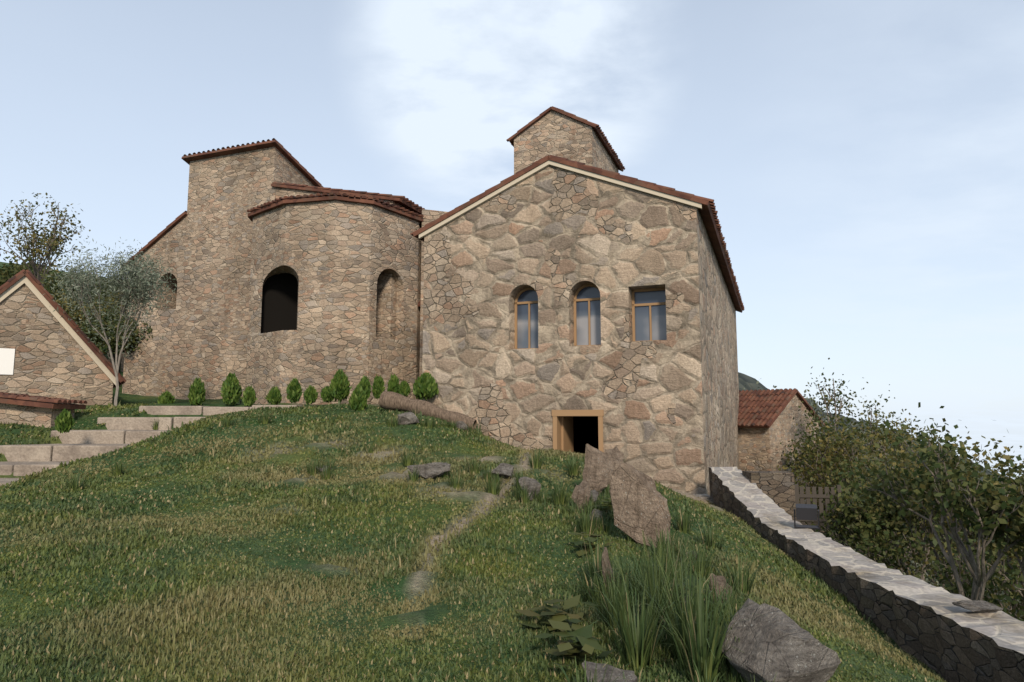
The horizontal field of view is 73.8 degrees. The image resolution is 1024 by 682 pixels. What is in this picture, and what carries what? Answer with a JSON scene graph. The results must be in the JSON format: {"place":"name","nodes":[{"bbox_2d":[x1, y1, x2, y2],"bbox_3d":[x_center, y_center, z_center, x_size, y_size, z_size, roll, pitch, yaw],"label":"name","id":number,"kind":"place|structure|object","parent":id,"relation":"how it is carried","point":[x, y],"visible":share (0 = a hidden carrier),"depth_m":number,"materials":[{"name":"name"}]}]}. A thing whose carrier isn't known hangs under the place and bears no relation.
{"place":"outdoors","nodes":[
{"label":"outdoors","id":0,"kind":"place"},
{"bbox_2d":[0,262,946,681],"bbox_3d":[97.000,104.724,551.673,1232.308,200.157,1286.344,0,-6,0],"label":"ground","id":1,"kind":"structure","parent":0,"point":[410,586],"depth_m":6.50,"materials":[{"name":"green plant"}]},
{"bbox_2d":[0,256,66,278],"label":"shrub","id":2,"kind":"object","parent":1,"relation":"on","point":[17,268],"visible":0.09,"depth_m":35.52,"materials":[{"name":"green plant"}]},
{"bbox_2d":[0,403,74,427],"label":"shed wall","id":3,"kind":"structure","parent":1,"relation":"on","point":[28,415],"depth_m":15.12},
{"bbox_2d":[0,397,85,408],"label":"shed roof","id":4,"kind":"structure","parent":3,"relation":"on","point":[52,405],"depth_m":14.90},
{"bbox_2d":[0,392,86,403],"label":"shed tiles","id":5,"kind":"object","parent":4,"relation":"on","point":[29,397],"visible":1,"depth_m":15.13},
{"bbox_2d":[0,192,90,285],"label":"tree","id":6,"kind":"object","parent":1,"relation":"on","point":[51,242],"visible":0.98,"depth_m":30.19,"materials":[{"name":"green plant"}]},
{"bbox_2d":[0,283,112,404],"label":"house","id":7,"kind":"structure","parent":1,"relation":"on","point":[50,352],"depth_m":17.69,"materials":[{"name":"stone"}]},
{"bbox_2d":[0,348,14,374],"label":"sign plate","id":8,"kind":"object","parent":7,"relation":"attached to","point":[7,355],"visible":1,"depth_m":17.22,"materials":[{"name":"white"}]},
{"bbox_2d":[0,276,115,385],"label":"gable trim","id":9,"kind":"structure","parent":7,"relation":"attached to","point":[57,316],"depth_m":17.88,"materials":[{"name":"beige stone"}]},
{"bbox_2d":[23,271,122,385],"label":"house roof","id":10,"kind":"structure","parent":7,"relation":"on","point":[69,322],"depth_m":17.98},
{"bbox_2d":[26,270,126,387],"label":"house tiles","id":11,"kind":"object","parent":10,"relation":"on","point":[51,297],"visible":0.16,"depth_m":18.08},
{"bbox_2d":[54,408,74,433],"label":"shrub","id":12,"kind":"object","parent":1,"relation":"on","point":[64,422],"visible":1,"depth_m":13.34,"materials":[{"name":"green plant"}]},
{"bbox_2d":[39,271,101,313],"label":"shrub","id":13,"kind":"object","parent":1,"relation":"on","point":[54,282],"visible":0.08,"depth_m":28.35,"materials":[{"name":"green plant"}]},
{"bbox_2d":[64,470,90,490],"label":"grass tuft","id":14,"kind":"object","parent":1,"relation":"on","point":[75,483],"visible":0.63,"depth_m":9.72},
{"bbox_2d":[66,292,126,372],"bbox_3d":[-15.931,-0.150,26.804,3.530,4.139,2.289,3,-7,-24],"label":"tree","id":15,"kind":"object","parent":1,"relation":"on","point":[77,319],"visible":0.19,"depth_m":26.54,"materials":[{"name":"green plant"}]},
{"bbox_2d":[77,305,124,362],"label":"shrub","id":16,"kind":"object","parent":1,"relation":"on","point":[103,343],"visible":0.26,"depth_m":24.65,"materials":[{"name":"green plant"}]},
{"bbox_2d":[43,234,178,406],"bbox_3d":[-10.001,-0.423,17.102,2.997,4.464,3.074,5,-8,-36],"label":"olive tree","id":17,"kind":"object","parent":1,"relation":"on","point":[128,281],"visible":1,"depth_m":17.14,"materials":[{"name":"green plant"}]},
{"bbox_2d":[99,315,152,354],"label":"shrub","id":18,"kind":"object","parent":1,"relation":"on","point":[133,338],"visible":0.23,"depth_m":23.93,"materials":[{"name":"green plant"}]},
{"bbox_2d":[0,406,257,485],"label":"stone steps","id":19,"kind":"structure","parent":1,"relation":"on","point":[24,460],"depth_m":14.36,"materials":[{"name":"stone"}]},
{"bbox_2d":[122,216,186,398],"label":"church wing","id":20,"kind":"structure","parent":1,"relation":"on","point":[150,366],"depth_m":23.95,"materials":[{"name":"stone"}]},
{"bbox_2d":[126,212,187,266],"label":"wing roof","id":21,"kind":"structure","parent":20,"relation":"on","point":[176,221],"depth_m":24.21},
{"bbox_2d":[158,391,175,403],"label":"shrub","id":22,"kind":"object","parent":1,"relation":"on","point":[166,397],"visible":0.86,"depth_m":17.45,"materials":[{"name":"green plant"}]},
{"bbox_2d":[188,377,205,405],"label":"shrub","id":23,"kind":"object","parent":1,"relation":"on","point":[196,394],"visible":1,"depth_m":17.46,"materials":[{"name":"green plant"}]},
{"bbox_2d":[220,372,242,404],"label":"shrub","id":24,"kind":"object","parent":1,"relation":"on","point":[230,391],"visible":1,"depth_m":17.44,"materials":[{"name":"green plant"}]},
{"bbox_2d":[177,147,313,399],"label":"church nave","id":25,"kind":"structure","parent":1,"relation":"on","point":[226,193],"depth_m":23.19,"materials":[{"name":"stone"}]},
{"bbox_2d":[181,140,322,186],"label":"roof","id":26,"kind":"structure","parent":25,"relation":"on","point":[187,159],"depth_m":23.51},
{"bbox_2d":[242,385,256,406],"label":"shrub","id":27,"kind":"object","parent":1,"relation":"on","point":[249,399],"visible":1,"depth_m":17.47,"materials":[{"name":"green plant"}]},
{"bbox_2d":[265,386,282,404],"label":"shrub","id":28,"kind":"object","parent":1,"relation":"on","point":[274,396],"visible":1,"depth_m":17.46,"materials":[{"name":"green plant"}]},
{"bbox_2d":[286,378,302,403],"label":"shrub","id":29,"kind":"object","parent":1,"relation":"on","point":[294,391],"visible":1,"depth_m":17.47,"materials":[{"name":"green plant"}]},
{"bbox_2d":[303,385,318,404],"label":"shrub","id":30,"kind":"object","parent":1,"relation":"on","point":[310,394],"visible":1,"depth_m":17.47,"materials":[{"name":"green plant"}]},
{"bbox_2d":[245,201,421,404],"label":"church apse","id":31,"kind":"structure","parent":1,"relation":"on","point":[335,258],"depth_m":19.59,"materials":[{"name":"stone"}]},
{"bbox_2d":[261,273,297,332],"bbox_3d":[-6.922,-1.147,20.848,1.380,2.600,0.476,0,-6,0],"label":"arched window","id":32,"kind":"structure","parent":31,"relation":"attached to","point":[279,300],"depth_m":20.80,"materials":[{"name":"black"}]},
{"bbox_2d":[247,196,422,224],"bbox_3d":[-5.508,-4.294,21.899,6.148,1.110,4.982,0,-6,0],"label":"roof eave","id":33,"kind":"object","parent":31,"relation":"on","point":[251,215],"depth_m":19.84,"materials":[{"name":"tile"}]},
{"bbox_2d":[283,192,336,198],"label":"roof tiles","id":34,"kind":"object","parent":33,"relation":"on","point":[324,194],"visible":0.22,"depth_m":19.63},
{"bbox_2d":[329,369,351,402],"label":"shrub","id":35,"kind":"object","parent":1,"relation":"on","point":[339,388],"visible":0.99,"depth_m":17.45,"materials":[{"name":"green plant"}]},
{"bbox_2d":[273,187,409,338],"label":"church wing","id":36,"kind":"structure","parent":1,"relation":"on","point":[386,302],"depth_m":20.74,"materials":[{"name":"stone"}]},
{"bbox_2d":[271,183,421,213],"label":"wing roof","id":37,"kind":"structure","parent":36,"relation":"on","point":[403,203],"depth_m":21.64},
{"bbox_2d":[273,182,424,210],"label":"wing tiles","id":38,"kind":"object","parent":37,"relation":"on","point":[379,194],"visible":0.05,"depth_m":21.63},
{"bbox_2d":[348,384,367,410],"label":"shrub","id":39,"kind":"object","parent":1,"relation":"on","point":[357,400],"visible":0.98,"depth_m":15.84,"materials":[{"name":"green plant"}]},
{"bbox_2d":[372,374,384,398],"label":"shrub","id":40,"kind":"object","parent":1,"relation":"on","point":[378,387],"visible":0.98,"depth_m":17.50,"materials":[{"name":"green plant"}]},
{"bbox_2d":[387,373,398,392],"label":"shrub","id":41,"kind":"object","parent":1,"relation":"on","point":[393,384],"visible":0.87,"depth_m":17.50,"materials":[{"name":"green plant"}]},
{"bbox_2d":[397,412,418,424],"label":"rock","id":42,"kind":"object","parent":1,"relation":"on","point":[407,418],"visible":0.89,"depth_m":13.88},
{"bbox_2d":[412,372,438,399],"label":"shrub","id":43,"kind":"object","parent":1,"relation":"on","point":[425,385],"visible":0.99,"depth_m":16.42,"materials":[{"name":"green plant"}]},
{"bbox_2d":[379,391,476,429],"bbox_3d":[-1.876,1.541,15.225,2.263,0.865,0.439,-2,-7,16],"label":"fallen log","id":44,"kind":"object","parent":1,"relation":"on","point":[388,400],"visible":0.85,"depth_m":15.13,"materials":[{"name":"brown wood"}]},
{"bbox_2d":[407,462,450,478],"bbox_3d":[-1.180,1.853,9.655,0.639,0.278,0.379,0,-6,0],"label":"rock","id":45,"kind":"object","parent":1,"relation":"on","point":[433,470],"visible":0.79,"depth_m":9.53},
{"bbox_2d":[419,209,446,376],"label":"connecting wall","id":46,"kind":"structure","parent":1,"relation":"on","point":[430,216],"depth_m":21.42,"materials":[{"name":"stone"}]},
{"bbox_2d":[480,473,504,494],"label":"grass tuft","id":47,"kind":"object","parent":1,"relation":"on","point":[492,488],"visible":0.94,"depth_m":8.79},
{"bbox_2d":[491,463,513,477],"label":"rock","id":48,"kind":"object","parent":1,"relation":"on","point":[505,469],"visible":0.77,"depth_m":9.59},
{"bbox_2d":[518,477,540,499],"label":"rock","id":49,"kind":"object","parent":1,"relation":"on","point":[531,484],"visible":0.81,"depth_m":8.74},
{"bbox_2d":[527,447,544,467],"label":"grass tuft","id":50,"kind":"object","parent":1,"relation":"on","point":[537,461],"visible":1,"depth_m":10.45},
{"bbox_2d":[513,594,599,630],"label":"weed","id":51,"kind":"object","parent":1,"relation":"on","point":[552,613],"visible":0.84,"depth_m":4.44,"materials":[{"name":"green plant"}]},
{"bbox_2d":[547,477,572,504],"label":"grass tuft","id":52,"kind":"object","parent":1,"relation":"on","point":[561,496],"visible":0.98,"depth_m":8.48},
{"bbox_2d":[560,452,584,475],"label":"grass tuft","id":53,"kind":"object","parent":1,"relation":"on","point":[573,468],"visible":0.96,"depth_m":10.23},
{"bbox_2d":[534,619,612,666],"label":"weed","id":54,"kind":"object","parent":1,"relation":"on","point":[584,639],"visible":0.99,"depth_m":3.90,"materials":[{"name":"green plant"}]},
{"bbox_2d":[571,479,589,510],"bbox_3d":[0.846,1.908,8.294,0.218,0.450,0.137,13,-12,-33],"label":"rock","id":55,"kind":"object","parent":1,"relation":"on","point":[582,490],"visible":0.77,"depth_m":8.26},
{"bbox_2d":[422,165,739,494],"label":"palace","id":56,"kind":"structure","parent":1,"relation":"on","point":[556,238],"depth_m":15.83,"materials":[{"name":"stone"}]},
{"bbox_2d":[413,156,549,241],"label":"roof","id":57,"kind":"structure","parent":56,"relation":"attached to","point":[484,194],"depth_m":16.75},
{"bbox_2d":[411,155,548,235],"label":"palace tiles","id":58,"kind":"object","parent":57,"relation":"on","point":[479,194],"visible":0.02,"depth_m":16.82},
{"bbox_2d":[419,160,701,238],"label":"roof trim","id":59,"kind":"structure","parent":56,"relation":"attached to","point":[538,169],"depth_m":16.16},
{"bbox_2d":[550,107,623,171],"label":"tower roof","id":60,"kind":"structure","parent":56,"relation":"on","point":[606,145],"depth_m":25.62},
{"bbox_2d":[552,106,624,169],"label":"tower tiles","id":61,"kind":"object","parent":60,"relation":"on","point":[610,146],"visible":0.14,"depth_m":25.77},
{"bbox_2d":[515,284,665,451],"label":"window frames","id":62,"kind":"structure","parent":56,"relation":"attached to","point":[563,437],"depth_m":15.74,"materials":[{"name":"wood"}]},
{"bbox_2d":[517,286,666,348],"bbox_3d":[1.802,-0.593,15.996,3.690,1.540,0.001,-2,-7,21],"label":"window glass","id":63,"kind":"object","parent":62,"relation":"in","point":[642,323],"visible":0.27,"depth_m":15.96,"materials":[{"name":"glass"}]},
{"bbox_2d":[549,156,742,312],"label":"roof","id":64,"kind":"structure","parent":56,"relation":"attached to","point":[707,216],"depth_m":16.13,"materials":[{"name":"tile"}]},
{"bbox_2d":[550,155,743,310],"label":"palace tiles","id":65,"kind":"object","parent":64,"relation":"on","point":[714,211],"visible":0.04,"depth_m":15.94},
{"bbox_2d":[573,501,600,536],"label":"grass tuft","id":66,"kind":"object","parent":1,"relation":"on","point":[584,522],"visible":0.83,"depth_m":7.12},
{"bbox_2d":[575,560,603,602],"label":"rock tuft","id":67,"kind":"object","parent":1,"relation":"on","point":[586,589],"visible":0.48,"depth_m":5.01,"materials":[{"name":"green plant"}]},
{"bbox_2d":[552,654,628,681],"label":"rock tuft","id":68,"kind":"object","parent":1,"relation":"on","point":[577,679],"visible":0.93,"depth_m":3.31,"materials":[{"name":"green plant"}]},
{"bbox_2d":[567,532,614,555],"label":"weed","id":69,"kind":"object","parent":1,"relation":"on","point":[592,539],"visible":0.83,"depth_m":6.46,"materials":[{"name":"green plant"}]},
{"bbox_2d":[565,533,622,588],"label":"grass tuft","id":70,"kind":"object","parent":1,"relation":"on","point":[598,562],"visible":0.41,"depth_m":5.52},
{"bbox_2d":[582,444,613,494],"bbox_3d":[1.129,1.772,8.962,0.440,0.811,0.190,8,-9,-16],"label":"rock","id":71,"kind":"object","parent":1,"relation":"on","point":[598,469],"visible":0.68,"depth_m":8.90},
{"bbox_2d":[602,547,613,598],"bbox_3d":[0.712,1.732,5.116,0.074,0.374,0.246,-3,-10,21],"label":"rock","id":72,"kind":"object","parent":1,"relation":"on","point":[605,555],"visible":0.39,"depth_m":5.06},
{"bbox_2d":[582,661,637,681],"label":"boulder","id":73,"kind":"object","parent":1,"relation":"on","point":[630,675],"visible":0.84,"depth_m":3.37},
{"bbox_2d":[604,445,623,491],"bbox_3d":[1.430,1.863,9.674,0.324,0.761,0.143,3,-7,-21],"label":"rock","id":74,"kind":"object","parent":1,"relation":"on","point":[615,455],"visible":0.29,"depth_m":9.69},
{"bbox_2d":[571,559,658,631],"bbox_3d":[0.689,1.677,4.500,0.582,0.483,0.626,-6,-9,41],"label":"grass tuft","id":75,"kind":"object","parent":1,"relation":"on","point":[608,608],"visible":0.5,"depth_m":4.46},
{"bbox_2d":[588,538,664,609],"bbox_3d":[0.867,1.685,4.865,0.709,0.552,0.663,0,-6,0],"label":"grass tuft","id":76,"kind":"object","parent":1,"relation":"on","point":[628,579],"visible":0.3,"depth_m":4.90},
{"bbox_2d":[582,567,688,669],"bbox_3d":[0.740,1.587,3.988,0.705,0.569,0.723,0,-6,0],"label":"grass tuft","id":77,"kind":"object","parent":1,"relation":"on","point":[634,634],"visible":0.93,"depth_m":3.93,"materials":[{"name":"plant"}]},
{"bbox_2d":[610,463,671,547],"bbox_3d":[1.351,1.719,7.109,0.655,0.874,0.203,1,-3,20],"label":"boulder","id":78,"kind":"object","parent":1,"relation":"on","point":[639,502],"visible":0.85,"depth_m":7.05,"materials":[{"name":"stone"}]},
{"bbox_2d":[593,530,708,630],"bbox_3d":[0.981,1.599,4.572,0.804,0.688,0.838,-5,-8,36],"label":"grass tuft","id":79,"kind":"object","parent":1,"relation":"on","point":[648,582],"visible":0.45,"depth_m":4.52,"materials":[{"name":"plant"}]},
{"bbox_2d":[608,546,695,607],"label":"grass tuft","id":80,"kind":"object","parent":1,"relation":"on","point":[666,562],"visible":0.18,"depth_m":4.97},
{"bbox_2d":[639,528,683,556],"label":"grass tuft","id":81,"kind":"object","parent":1,"relation":"on","point":[671,547],"visible":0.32,"depth_m":6.67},
{"bbox_2d":[640,531,702,583],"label":"grass tuft","id":82,"kind":"object","parent":1,"relation":"on","point":[683,566],"visible":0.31,"depth_m":5.61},
{"bbox_2d":[614,546,743,662],"bbox_3d":[1.000,1.561,4.045,0.698,0.656,0.742,6,-9,-42],"label":"grass tuft","id":83,"kind":"object","parent":1,"relation":"on","point":[694,609],"visible":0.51,"depth_m":4.04,"materials":[{"name":"plant"}]},
{"bbox_2d":[669,505,705,532],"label":"grass tuft","id":84,"kind":"object","parent":1,"relation":"on","point":[682,524],"visible":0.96,"depth_m":7.99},
{"bbox_2d":[676,538,720,579],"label":"grass tuft","id":85,"kind":"object","parent":1,"relation":"on","point":[702,566],"visible":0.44,"depth_m":6.03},
{"bbox_2d":[640,568,770,681],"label":"grass tuft","id":86,"kind":"object","parent":1,"relation":"on","point":[701,656],"visible":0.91,"depth_m":3.64,"materials":[{"name":"plant"}]},
{"bbox_2d":[692,523,733,549],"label":"grass tuft","id":87,"kind":"object","parent":1,"relation":"on","point":[710,541],"visible":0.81,"depth_m":7.44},
{"bbox_2d":[673,565,765,630],"bbox_3d":[1.428,1.780,4.710,0.600,0.454,0.567,0,-6,0],"label":"grass tuft","id":88,"kind":"object","parent":1,"relation":"on","point":[730,598],"visible":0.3,"depth_m":4.70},
{"bbox_2d":[709,574,731,612],"bbox_3d":[1.499,1.863,4.933,0.189,0.353,0.082,1,-7,-13],"label":"rock","id":89,"kind":"object","parent":1,"relation":"on","point":[721,581],"visible":0.28,"depth_m":4.92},
{"bbox_2d":[673,581,771,677],"bbox_3d":[1.300,1.624,3.845,0.613,0.513,0.699,4,-8,-32],"label":"grass tuft","id":90,"kind":"object","parent":1,"relation":"on","point":[730,614],"visible":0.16,"depth_m":3.93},
{"bbox_2d":[718,658,745,681],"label":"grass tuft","id":91,"kind":"object","parent":1,"relation":"on","point":[734,675],"visible":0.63,"depth_m":3.61,"materials":[{"name":"green plant"}]},
{"bbox_2d":[712,548,766,596],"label":"grass tuft","id":92,"kind":"object","parent":1,"relation":"on","point":[744,585],"visible":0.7,"depth_m":5.94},
{"bbox_2d":[742,471,795,519],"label":"stone wall","id":93,"kind":"structure","parent":1,"relation":"on","point":[777,488],"depth_m":12.68,"materials":[{"name":"stone"}]},
{"bbox_2d":[721,598,840,681],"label":"boulder","id":94,"kind":"object","parent":1,"relation":"on","point":[784,646],"visible":0.95,"depth_m":3.44,"materials":[{"name":"stone"}]},
{"bbox_2d":[738,394,824,531],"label":"stone house","id":95,"kind":"structure","parent":1,"relation":"on","point":[756,445],"depth_m":27.25,"materials":[{"name":"stone"}]},
{"bbox_2d":[737,388,795,426],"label":"hut tiles","id":96,"kind":"object","parent":95,"relation":"on","point":[765,406],"visible":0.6,"depth_m":27.91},
{"bbox_2d":[738,390,796,427],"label":"roof","id":97,"kind":"structure","parent":95,"relation":"on","point":[781,410],"depth_m":27.37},
{"bbox_2d":[795,484,844,545],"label":"gate","id":98,"kind":"structure","parent":1,"relation":"on","point":[820,495],"depth_m":16.09,"materials":[{"name":"grey"}]},
{"bbox_2d":[746,357,944,544],"bbox_3d":[11.954,6.149,25.319,5.812,11.141,7.466,0,-6,0],"label":"tree","id":99,"kind":"object","parent":1,"relation":"on","point":[836,417],"visible":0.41,"depth_m":25.49,"materials":[{"name":"green plant"}]},
{"bbox_2d":[709,467,1023,681],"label":"parapet wall","id":100,"kind":"structure","parent":1,"relation":"on","point":[936,630],"depth_m":6.62,"materials":[{"name":"stone"}]},
{"bbox_2d":[794,504,819,529],"bbox_3d":[4.280,2.548,9.921,0.340,0.360,0.140,-2,18,20],"label":"floodlight","id":101,"kind":"object","parent":100,"relation":"on","point":[806,511],"visible":1,"depth_m":9.86,"materials":[{"name":"grey metal"}]},
{"bbox_2d":[952,600,1002,612],"bbox_3d":[3.976,2.268,5.817,0.354,0.088,0.208,0,-6,0],"label":"rock","id":102,"kind":"object","parent":100,"relation":"on","point":[979,606],"visible":1,"depth_m":5.80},
{"bbox_2d":[777,408,972,580],"bbox_3d":[10.702,6.450,20.292,6.170,8.887,6.010,0,-6,0],"label":"tree","id":103,"kind":"object","parent":1,"relation":"on","point":[842,450],"visible":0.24,"depth_m":20.78,"materials":[{"name":"green plant"}]},
{"bbox_2d":[810,470,945,587],"bbox_3d":[7.602,5.173,14.034,2.622,4.972,4.043,-5,-8,35],"label":"bush","id":104,"kind":"object","parent":1,"relation":"on","point":[854,519],"visible":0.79,"depth_m":13.68,"materials":[{"name":"green plant"}]},
{"bbox_2d":[811,455,971,569],"bbox_3d":[9.716,6.004,17.983,3.794,5.928,4.854,5,-8,-35],"label":"tree","id":105,"kind":"object","parent":1,"relation":"on","point":[853,464],"visible":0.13,"depth_m":18.24,"materials":[{"name":"green plant"}]},
{"bbox_2d":[826,402,1023,599],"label":"tree","id":106,"kind":"object","parent":1,"relation":"on","point":[955,485],"visible":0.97,"depth_m":8.80,"materials":[{"name":"green plant"}]},
{"bbox_2d":[834,426,1023,618],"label":"tree","id":107,"kind":"object","parent":1,"relation":"on","point":[927,524],"visible":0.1,"depth_m":13.42,"materials":[{"name":"green plant"}]},
{"bbox_2d":[881,463,1023,612],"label":"bush","id":108,"kind":"object","parent":1,"relation":"on","point":[940,555],"visible":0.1,"depth_m":22.33,"materials":[{"name":"green plant"}]},
{"bbox_2d":[907,461,1023,620],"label":"bush","id":109,"kind":"object","parent":1,"relation":"on","point":[992,584],"visible":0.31,"depth_m":10.87,"materials":[{"name":"green plant"}]},
{"bbox_2d":[954,465,1023,576],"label":"tree","id":110,"kind":"object","parent":1,"relation":"on","point":[1013,535],"visible":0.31,"depth_m":8.50,"materials":[{"name":"green plant"}]},
{"bbox_2d":[0,0,1023,478],"label":"sky","id":111,"kind":"structure","parent":0,"point":[860,162],"materials":[{"name":"blue"}]},
{"bbox_2d":[514,110,618,173],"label":"wall","id":112,"kind":"structure","parent":0,"point":[552,132],"depth_m":25.63,"materials":[{"name":"stone"}]},
{"bbox_2d":[508,108,550,145],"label":"tower roof","id":113,"kind":"structure","parent":112,"relation":"on","point":[527,126],"depth_m":25.91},
{"bbox_2d":[738,372,1010,593],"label":"hillside terrain","id":114,"kind":"structure","parent":0,"point":[749,382],"depth_m":77.35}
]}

